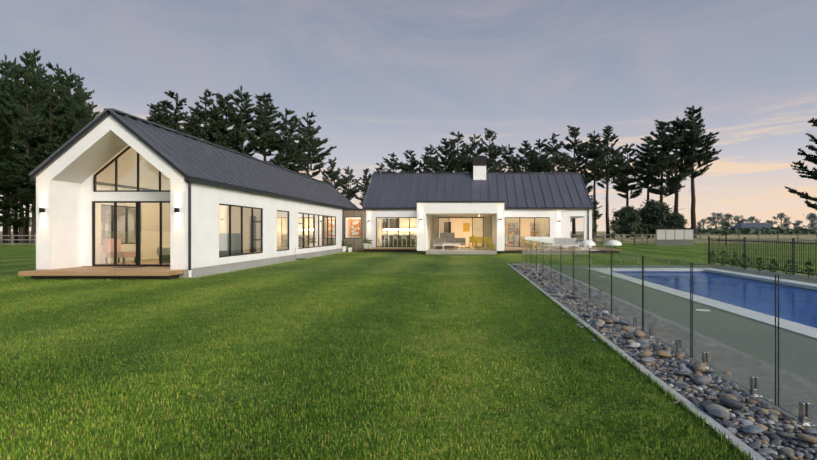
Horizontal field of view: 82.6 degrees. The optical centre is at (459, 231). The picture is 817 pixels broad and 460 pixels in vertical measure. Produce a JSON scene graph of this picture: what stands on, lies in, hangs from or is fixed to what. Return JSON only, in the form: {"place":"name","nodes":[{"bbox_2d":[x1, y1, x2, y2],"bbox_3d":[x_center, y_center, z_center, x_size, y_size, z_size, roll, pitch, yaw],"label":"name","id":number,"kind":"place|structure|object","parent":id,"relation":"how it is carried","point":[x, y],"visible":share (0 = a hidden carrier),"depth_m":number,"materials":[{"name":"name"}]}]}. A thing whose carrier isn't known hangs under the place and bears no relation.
{"place":"outdoors","nodes":[
{"label":"outdoors","id":0,"kind":"place"},
{"bbox_2d":[0,243,816,459],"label":"lawn","id":1,"kind":"structure","parent":0,"point":[15,259],"depth_m":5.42,"materials":[{"name":"green plant"}]},
{"bbox_2d":[0,152,17,208],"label":"understory pine","id":2,"kind":"object","parent":1,"relation":"on","point":[3,188],"visible":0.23,"depth_m":57.08,"materials":[{"name":"green plant"}]},
{"bbox_2d":[0,196,31,242],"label":"understory pine","id":3,"kind":"object","parent":1,"relation":"on","point":[15,221],"visible":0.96,"depth_m":54.57,"materials":[{"name":"green plant"}]},
{"bbox_2d":[0,154,35,242],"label":"tree","id":4,"kind":"object","parent":1,"relation":"on","point":[7,183],"visible":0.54,"depth_m":54.91,"materials":[{"name":"green plant"}]},
{"bbox_2d":[0,185,35,242],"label":"understory pine","id":5,"kind":"object","parent":1,"relation":"on","point":[26,195],"visible":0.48,"depth_m":54.93,"materials":[{"name":"green plant"}]},
{"bbox_2d":[0,133,35,242],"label":"tree","id":6,"kind":"object","parent":1,"relation":"on","point":[7,140],"visible":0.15,"depth_m":59.06,"materials":[{"name":"green plant"}]},
{"bbox_2d":[0,52,51,242],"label":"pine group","id":7,"kind":"object","parent":1,"relation":"on","point":[27,120],"visible":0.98,"depth_m":58.04,"materials":[{"name":"green plant"}]},
{"bbox_2d":[11,149,51,191],"bbox_3d":[-51.043,-4.384,57.486,7.630,11.868,6.946,0,0,-38],"label":"understory pine","id":8,"kind":"object","parent":1,"relation":"on","point":[26,170],"visible":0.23,"depth_m":55.91,"materials":[{"name":"green plant"}]},
{"bbox_2d":[5,140,65,198],"bbox_3d":[-51.200,-5.167,59.899,12.065,13.415,9.535,0,0,-26],"label":"tree","id":9,"kind":"object","parent":1,"relation":"on","point":[53,149],"depth_m":57.49,"materials":[{"name":"green plant"}]},
{"bbox_2d":[18,266,183,279],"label":"wooden deck","id":10,"kind":"structure","parent":1,"relation":"on","point":[111,273],"depth_m":14.51,"materials":[{"name":"brown wood"}]},
{"bbox_2d":[112,266,147,267],"bbox_3d":[-11.408,1.246,16.023,0.900,0.012,0.500,0,0,1],"label":"doormat","id":11,"kind":"structure","parent":10,"relation":"on","point":[130,267],"depth_m":15.83,"materials":[{"name":"brown"}]},
{"bbox_2d":[101,208,121,232],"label":"understory pine","id":12,"kind":"object","parent":1,"relation":"on","point":[108,218],"depth_m":58.37,"materials":[{"name":"green plant"}]},
{"bbox_2d":[101,207,130,233],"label":"understory pine","id":13,"kind":"object","parent":1,"relation":"on","point":[117,211],"depth_m":58.42,"materials":[{"name":"green plant"}]},
{"bbox_2d":[36,115,341,269],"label":"house wall","id":14,"kind":"structure","parent":1,"relation":"on","point":[228,226],"depth_m":16.36,"materials":[{"name":"white paint"}]},
{"bbox_2d":[39,208,178,212],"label":"wall lights","id":15,"kind":"object","parent":14,"relation":"attached to","point":[42,210],"visible":1,"depth_m":15.05,"materials":[{"name":"grey metal"}]},
{"bbox_2d":[93,145,169,263],"bbox_3d":[-11.239,-1.254,27.946,4.550,5.014,22.950,0,0,1],"label":"wing interior","id":16,"kind":"object","parent":14,"relation":"in","point":[143,159],"depth_m":18.69,"materials":[{"name":"white"}]},
{"bbox_2d":[28,108,358,276],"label":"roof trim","id":17,"kind":"structure","parent":14,"relation":"attached to","point":[190,158],"depth_m":18.55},
{"bbox_2d":[37,248,341,277],"bbox_3d":[-11.248,1.394,27.282,4.910,0.280,24.280,0,0,1],"label":"concrete foundation","id":18,"kind":"object","parent":1,"relation":"on","point":[218,268],"visible":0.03,"depth_m":19.51,"materials":[{"name":"grey concrete"}]},
{"bbox_2d":[188,252,342,277],"bbox_3d":[-8.633,1.526,24.784,0.350,0.001,19.400,0,0,1],"label":"wing gravel strip","id":19,"kind":"object","parent":1,"relation":"on","point":[250,267],"visible":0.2,"depth_m":18.40,"materials":[{"name":"grey gravel"}]},
{"bbox_2d":[344,209,365,251],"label":"entry wall","id":20,"kind":"structure","parent":1,"relation":"on","point":[354,226],"depth_m":34.52,"materials":[{"name":"brown wood"}]},
{"bbox_2d":[341,238,372,251],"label":"potted plants","id":21,"kind":"object","parent":1,"relation":"on","point":[366,244],"visible":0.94,"depth_m":33.84,"materials":[{"name":"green plant"}]},
{"bbox_2d":[0,233,816,247],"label":"post-and-rail fence","id":22,"kind":"object","parent":1,"relation":"on","point":[602,237],"visible":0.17,"depth_m":57.44,"materials":[{"name":"grey"}]},
{"bbox_2d":[366,156,591,247],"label":"house wall","id":23,"kind":"structure","parent":1,"relation":"on","point":[559,224],"depth_m":35.29,"materials":[{"name":"white paint"}]},
{"bbox_2d":[377,218,548,246],"bbox_3d":[0.330,0.018,39.358,15.200,2.469,7.800,0,0,1],"label":"wing interior","id":24,"kind":"object","parent":23,"relation":"in","point":[460,227],"visible":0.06,"depth_m":43.14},
{"bbox_2d":[362,172,593,246],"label":"wing standing seam roof","id":25,"kind":"structure","parent":23,"relation":"attached to","point":[516,191],"depth_m":37.10,"materials":[{"name":"black metal"}]},
{"bbox_2d":[362,246,621,253],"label":"wing timber decks","id":26,"kind":"object","parent":1,"relation":"on","point":[466,251],"visible":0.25,"depth_m":31.91,"materials":[{"name":"brown wood"}]},
{"bbox_2d":[440,233,454,247],"bbox_3d":[-0.888,0.677,34.600,1.100,1.150,0.650,0,0,1],"label":"porch barbecue","id":27,"kind":"object","parent":26,"relation":"on","point":[447,235],"visible":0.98,"depth_m":34.39,"materials":[{"name":"silver metal"}]},
{"bbox_2d":[433,238,465,248],"bbox_3d":[-0.660,0.862,33.022,2.300,0.780,0.900,0,0,1],"label":"sofa","id":28,"kind":"object","parent":26,"relation":"on","point":[441,241],"visible":0.92,"depth_m":33.22,"materials":[{"name":"grey fabric"}]},
{"bbox_2d":[416,201,504,250],"bbox_3d":[0.131,-0.336,32.759,5.670,3.180,6.802,0,0,1],"label":"covered porch","id":29,"kind":"object","parent":26,"relation":"on","point":[427,211],"visible":0.94,"depth_m":29.48,"materials":[{"name":"white paint"}]},
{"bbox_2d":[469,236,492,249],"bbox_3d":[1.519,0.812,32.241,1.620,0.880,2.200,0,0,1],"label":"yellow porch dining set","id":30,"kind":"object","parent":26,"relation":"on","point":[474,239],"visible":1,"depth_m":31.47,"materials":[{"name":"yellow"}]},
{"bbox_2d":[525,237,578,248],"bbox_3d":[6.602,0.824,32.342,4.943,0.880,2.493,0,0,-28],"label":"white deck outdoor setting","id":31,"kind":"object","parent":26,"relation":"on","point":[568,241],"visible":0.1,"depth_m":33.06,"materials":[{"name":"white paint"}]},
{"bbox_2d":[592,222,597,235],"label":"young tree","id":32,"kind":"object","parent":1,"relation":"on","point":[595,227],"visible":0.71,"depth_m":53.55,"materials":[{"name":"green plant"}]},
{"bbox_2d":[579,240,621,249],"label":"white deck domes","id":33,"kind":"structure","parent":1,"relation":"on","point":[587,243],"depth_m":31.08,"materials":[{"name":"white paint"}]},
{"bbox_2d":[608,223,619,247],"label":"young tree","id":34,"kind":"object","parent":1,"relation":"on","point":[612,234],"visible":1,"depth_m":41.71,"materials":[{"name":"green plant"}]},
{"bbox_2d":[629,221,638,245],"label":"young tree","id":35,"kind":"object","parent":1,"relation":"on","point":[634,223],"visible":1,"depth_m":47.60,"materials":[{"name":"green plant"}]},
{"bbox_2d":[647,229,693,244],"bbox_3d":[23.660,0.658,51.876,4.080,1.752,2.585,0,0,1],"label":"netted garden cage","id":36,"kind":"object","parent":1,"relation":"on","point":[675,235],"visible":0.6,"depth_m":50.59,"materials":[{"name":"grey"}]},
{"bbox_2d":[527,265,816,430],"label":"fence","id":37,"kind":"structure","parent":1,"relation":"on","point":[783,337],"depth_m":8.24,"materials":[{"name":"clear glass"}]},
{"bbox_2d":[521,260,814,426],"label":"fence spigots","id":38,"kind":"object","parent":37,"relation":"on","point":[803,419],"visible":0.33,"depth_m":5.12,"materials":[{"name":"silver metal"}]},
{"bbox_2d":[522,239,816,428],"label":"frameless glass panels","id":39,"kind":"object","parent":37,"relation":"on","point":[529,247],"visible":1,"depth_m":6.41,"materials":[{"name":"clear glass"}]},
{"bbox_2d":[707,251,816,277],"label":"pool hedge plants","id":40,"kind":"object","parent":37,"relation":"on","point":[775,264],"visible":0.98,"depth_m":17.47,"materials":[{"name":"green plant"}]},
{"bbox_2d":[718,221,730,244],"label":"young tree","id":41,"kind":"object","parent":1,"relation":"on","point":[727,224],"visible":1,"depth_m":49.49,"materials":[{"name":"green plant"}]},
{"bbox_2d":[0,231,816,427],"bbox_3d":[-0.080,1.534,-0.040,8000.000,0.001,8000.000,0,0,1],"label":"paddock ground","id":42,"kind":"structure","parent":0,"point":[741,236],"depth_m":112.85,"materials":[{"name":"green plant"}]},
{"bbox_2d":[0,79,19,161],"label":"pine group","id":43,"kind":"object","parent":42,"relation":"on","point":[3,90],"visible":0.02,"depth_m":61.87,"materials":[{"name":"green plant"}]},
{"bbox_2d":[0,53,23,241],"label":"pine","id":44,"kind":"object","parent":42,"relation":"on","point":[3,71],"visible":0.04,"depth_m":64.63,"materials":[{"name":"green plant"}]},
{"bbox_2d":[0,56,42,242],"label":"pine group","id":45,"kind":"object","parent":42,"relation":"on","point":[3,98],"visible":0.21,"depth_m":60.16,"materials":[{"name":"green plant"}]},
{"bbox_2d":[0,130,59,233],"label":"tree","id":46,"kind":"object","parent":42,"relation":"on","point":[33,145],"visible":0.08,"depth_m":59.14,"materials":[{"name":"green plant"}]},
{"bbox_2d":[12,49,51,154],"bbox_3d":[-58.508,-11.912,64.442,5.134,26.920,6.281,0,0,17],"label":"pine","id":47,"kind":"object","parent":42,"relation":"on","point":[33,57],"visible":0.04,"depth_m":63.86,"materials":[{"name":"green plant"}]},
{"bbox_2d":[17,66,59,153],"bbox_3d":[-57.583,-10.547,63.191,5.365,24.210,5.593,0,0,9],"label":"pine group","id":48,"kind":"object","parent":42,"relation":"on","point":[38,73],"visible":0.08,"depth_m":62.69,"materials":[{"name":"green plant"}]},
{"bbox_2d":[24,80,75,158],"bbox_3d":[-54.119,-9.259,60.818,4.832,21.643,5.308,0,0,38],"label":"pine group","id":49,"kind":"object","parent":42,"relation":"on","point":[49,135],"visible":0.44,"depth_m":60.66,"materials":[{"name":"green plant"}]},
{"bbox_2d":[30,62,74,109],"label":"pine","id":50,"kind":"object","parent":42,"relation":"on","point":[50,76],"depth_m":66.50,"materials":[{"name":"green plant"}]},
{"bbox_2d":[41,72,69,145],"bbox_3d":[-55.936,-10.199,64.630,7.330,23.490,5.793,0,0,-44],"label":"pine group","id":51,"kind":"object","parent":42,"relation":"on","point":[61,79],"visible":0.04,"depth_m":64.24,"materials":[{"name":"green plant"}]},
{"bbox_2d":[47,67,86,140],"bbox_3d":[-52.795,-10.457,62.776,4.627,24.030,6.918,0,0,7],"label":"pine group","id":52,"kind":"object","parent":42,"relation":"on","point":[70,99],"visible":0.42,"depth_m":61.86,"materials":[{"name":"green plant"}]},
{"bbox_2d":[51,87,91,148],"bbox_3d":[-49.900,-8.722,60.240,4.073,20.533,4.983,0,0,33],"label":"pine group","id":53,"kind":"object","parent":42,"relation":"on","point":[79,108],"visible":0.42,"depth_m":59.97,"materials":[{"name":"green plant"}]},
{"bbox_2d":[53,74,97,132],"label":"pine","id":54,"kind":"object","parent":42,"relation":"on","point":[79,85],"visible":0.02,"depth_m":65.42,"materials":[{"name":"green plant"}]},
{"bbox_2d":[83,102,99,122],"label":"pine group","id":55,"kind":"object","parent":42,"relation":"on","point":[94,114],"visible":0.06,"depth_m":64.68,"materials":[{"name":"green plant"}]},
{"bbox_2d":[146,101,182,128],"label":"tree","id":56,"kind":"object","parent":42,"relation":"on","point":[156,108],"visible":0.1,"depth_m":76.22,"materials":[{"name":"green plant"}]},
{"bbox_2d":[148,90,204,135],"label":"tree","id":57,"kind":"object","parent":42,"relation":"on","point":[172,122],"visible":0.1,"depth_m":73.29,"materials":[{"name":"green plant"}]},
{"bbox_2d":[178,89,246,145],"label":"tree","id":58,"kind":"object","parent":42,"relation":"on","point":[206,114],"visible":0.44,"depth_m":75.05,"materials":[{"name":"green plant"}]},
{"bbox_2d":[201,92,255,156],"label":"tree","id":59,"kind":"object","parent":42,"relation":"on","point":[222,101],"visible":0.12,"depth_m":79.16,"materials":[{"name":"green plant"}]},
{"bbox_2d":[205,86,275,155],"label":"tree","id":60,"kind":"object","parent":42,"relation":"on","point":[237,119],"visible":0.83,"depth_m":77.48,"materials":[{"name":"green plant"}]},
{"bbox_2d":[237,92,309,164],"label":"tree","id":61,"kind":"object","parent":42,"relation":"on","point":[268,110],"visible":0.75,"depth_m":79.09,"materials":[{"name":"green plant"}]},
{"bbox_2d":[263,108,313,173],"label":"tree","id":62,"kind":"object","parent":42,"relation":"on","point":[297,161],"visible":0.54,"depth_m":80.96,"materials":[{"name":"green plant"}]},
{"bbox_2d":[288,111,336,176],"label":"tree","id":63,"kind":"object","parent":42,"relation":"on","point":[309,130],"visible":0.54,"depth_m":85.81,"materials":[{"name":"green plant"}]},
{"bbox_2d":[319,157,346,193],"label":"tree","id":64,"kind":"object","parent":42,"relation":"on","point":[332,175],"visible":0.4,"depth_m":89.73,"materials":[{"name":"green plant"}]},
{"bbox_2d":[338,166,361,199],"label":"tree","id":65,"kind":"object","parent":42,"relation":"on","point":[350,193],"visible":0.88,"depth_m":91.63,"materials":[{"name":"green plant"}]},
{"bbox_2d":[354,168,371,205],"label":"pine","id":66,"kind":"object","parent":42,"relation":"on","point":[364,189],"visible":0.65,"depth_m":95.80,"materials":[{"name":"green plant"}]},
{"bbox_2d":[370,162,385,180],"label":"pine","id":67,"kind":"object","parent":42,"relation":"on","point":[382,166],"visible":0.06,"depth_m":98.03,"materials":[{"name":"green plant"}]},
{"bbox_2d":[380,152,409,172],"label":"pine","id":68,"kind":"object","parent":42,"relation":"on","point":[393,165],"visible":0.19,"depth_m":99.32,"materials":[{"name":"green plant"}]},
{"bbox_2d":[399,150,425,172],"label":"pine","id":69,"kind":"object","parent":42,"relation":"on","point":[408,167],"visible":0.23,"depth_m":100.88,"materials":[{"name":"green plant"}]},
{"bbox_2d":[411,144,449,172],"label":"pine","id":70,"kind":"object","parent":42,"relation":"on","point":[429,161],"visible":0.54,"depth_m":99.08,"materials":[{"name":"green plant"}]},
{"bbox_2d":[430,138,457,172],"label":"pine","id":71,"kind":"object","parent":42,"relation":"on","point":[448,152],"visible":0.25,"depth_m":101.86,"materials":[{"name":"green plant"}]},
{"bbox_2d":[434,131,476,172],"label":"pine","id":72,"kind":"object","parent":42,"relation":"on","point":[465,151],"visible":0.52,"depth_m":98.98,"materials":[{"name":"green plant"}]},
{"bbox_2d":[459,133,494,172],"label":"pine","id":73,"kind":"object","parent":42,"relation":"on","point":[470,166],"visible":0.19,"depth_m":101.90,"materials":[{"name":"green plant"}]},
{"bbox_2d":[469,128,507,172],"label":"pine","id":74,"kind":"object","parent":42,"relation":"on","point":[494,151],"visible":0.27,"depth_m":98.98,"materials":[{"name":"green plant"}]},
{"bbox_2d":[495,144,524,172],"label":"pine","id":75,"kind":"object","parent":42,"relation":"on","point":[508,158],"visible":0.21,"depth_m":102.89,"materials":[{"name":"green plant"}]},
{"bbox_2d":[506,141,540,172],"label":"pine","id":76,"kind":"object","parent":42,"relation":"on","point":[527,154],"visible":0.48,"depth_m":99.79,"materials":[{"name":"green plant"}]},
{"bbox_2d":[522,138,557,171],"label":"pine","id":77,"kind":"object","parent":42,"relation":"on","point":[539,144],"visible":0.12,"depth_m":102.10,"materials":[{"name":"green plant"}]},
{"bbox_2d":[538,133,575,171],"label":"pine","id":78,"kind":"object","parent":42,"relation":"on","point":[558,159],"visible":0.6,"depth_m":98.02,"materials":[{"name":"green plant"}]},
{"bbox_2d":[556,125,596,237],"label":"pine","id":79,"kind":"object","parent":42,"relation":"on","point":[586,178],"visible":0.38,"depth_m":101.38,"materials":[{"name":"green plant"}]},
{"bbox_2d":[575,130,616,237],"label":"pine","id":80,"kind":"object","parent":42,"relation":"on","point":[590,164],"visible":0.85,"depth_m":98.82,"materials":[{"name":"green plant"}]},
{"bbox_2d":[590,195,602,237],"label":"understory pine","id":81,"kind":"object","parent":42,"relation":"on","point":[595,213],"visible":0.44,"depth_m":97.79,"materials":[{"name":"green plant"}]},
{"bbox_2d":[588,125,629,237],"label":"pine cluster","id":82,"kind":"object","parent":42,"relation":"on","point":[608,137],"visible":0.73,"depth_m":98.93,"materials":[{"name":"green plant"}]},
{"bbox_2d":[608,205,646,237],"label":"tree","id":83,"kind":"object","parent":42,"relation":"on","point":[626,215],"visible":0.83,"depth_m":92.96,"materials":[{"name":"green plant"}]},
{"bbox_2d":[611,143,646,237],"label":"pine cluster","id":84,"kind":"object","parent":42,"relation":"on","point":[623,186],"visible":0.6,"depth_m":102.03,"materials":[{"name":"green plant"}]},
{"bbox_2d":[621,136,674,237],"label":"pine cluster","id":85,"kind":"object","parent":42,"relation":"on","point":[642,167],"visible":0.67,"depth_m":99.32,"materials":[{"name":"green plant"}]},
{"bbox_2d":[638,199,683,237],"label":"tree","id":86,"kind":"object","parent":42,"relation":"on","point":[653,214],"visible":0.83,"depth_m":94.62,"materials":[{"name":"green plant"}]},
{"bbox_2d":[507,264,816,459],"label":"pebble bed","id":87,"kind":"object","parent":42,"relation":"on","point":[735,439],"visible":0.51,"depth_m":4.07,"materials":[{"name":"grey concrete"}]},
{"bbox_2d":[507,262,816,459],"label":"river stones","id":88,"kind":"object","parent":87,"relation":"on","point":[730,399],"visible":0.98,"depth_m":4.48,"materials":[{"name":"grey stone"}]},
{"bbox_2d":[635,119,692,202],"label":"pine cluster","id":89,"kind":"object","parent":42,"relation":"on","point":[673,184],"visible":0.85,"depth_m":97.89,"materials":[{"name":"green plant"}]},
{"bbox_2d":[638,117,705,213],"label":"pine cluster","id":90,"kind":"object","parent":42,"relation":"on","point":[687,163],"visible":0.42,"depth_m":100.35,"materials":[{"name":"green plant"}]},
{"bbox_2d":[666,211,691,236],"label":"tree","id":91,"kind":"object","parent":42,"relation":"on","point":[678,217],"visible":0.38,"depth_m":94.07,"materials":[{"name":"green plant"}]},
{"bbox_2d":[663,105,722,237],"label":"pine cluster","id":92,"kind":"object","parent":42,"relation":"on","point":[691,123],"visible":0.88,"depth_m":97.91,"materials":[{"name":"green plant"}]},
{"bbox_2d":[696,219,712,228],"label":"tree","id":93,"kind":"object","parent":42,"relation":"on","point":[700,222],"visible":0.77,"depth_m":262.67,"materials":[{"name":"green plant"}]},
{"bbox_2d":[615,227,816,233],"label":"hedge","id":94,"kind":"object","parent":42,"relation":"on","point":[760,230],"visible":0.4,"depth_m":167.83,"materials":[{"name":"green plant"}]},
{"bbox_2d":[706,212,726,227],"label":"tree","id":95,"kind":"object","parent":42,"relation":"on","point":[712,220],"visible":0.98,"depth_m":251.03,"materials":[{"name":"green plant"}]},
{"bbox_2d":[718,213,737,228],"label":"tree","id":96,"kind":"object","parent":42,"relation":"on","point":[728,217],"visible":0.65,"depth_m":257.22,"materials":[{"name":"green plant"}]},
{"bbox_2d":[734,215,748,224],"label":"tree","id":97,"kind":"object","parent":42,"relation":"on","point":[742,220],"visible":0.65,"depth_m":264.34,"materials":[{"name":"green plant"}]},
{"bbox_2d":[747,216,760,222],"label":"tree","id":98,"kind":"object","parent":42,"relation":"on","point":[751,219],"visible":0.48,"depth_m":268.13,"materials":[{"name":"green plant"}]},
{"bbox_2d":[771,212,791,227],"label":"tree","id":99,"kind":"object","parent":42,"relation":"on","point":[786,221],"visible":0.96,"depth_m":252.63,"materials":[{"name":"green plant"}]},
{"bbox_2d":[792,220,804,227],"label":"tree","id":100,"kind":"object","parent":42,"relation":"on","point":[796,224],"visible":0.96,"depth_m":268.86,"materials":[{"name":"green plant"}]},
{"bbox_2d":[784,118,816,209],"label":"pine","id":101,"kind":"object","parent":42,"relation":"on","point":[806,171],"visible":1,"depth_m":71.88,"materials":[{"name":"green plant"}]},
{"bbox_2d":[803,212,816,228],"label":"tree","id":102,"kind":"object","parent":42,"relation":"on","point":[812,217],"visible":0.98,"depth_m":250.99,"materials":[{"name":"green plant"}]},
{"bbox_2d":[0,0,816,230],"label":"sky","id":103,"kind":"structure","parent":0,"point":[378,78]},
{"bbox_2d":[731,223,775,228],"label":"roof","id":104,"kind":"structure","parent":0,"point":[748,225],"depth_m":198.76,"materials":[{"name":"grey"}]},
{"bbox_2d":[708,236,816,274],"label":"black fence pickets","id":105,"kind":"object","parent":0,"point":[744,241],"visible":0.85,"depth_m":17.59,"materials":[{"name":"black metal"}]}
]}

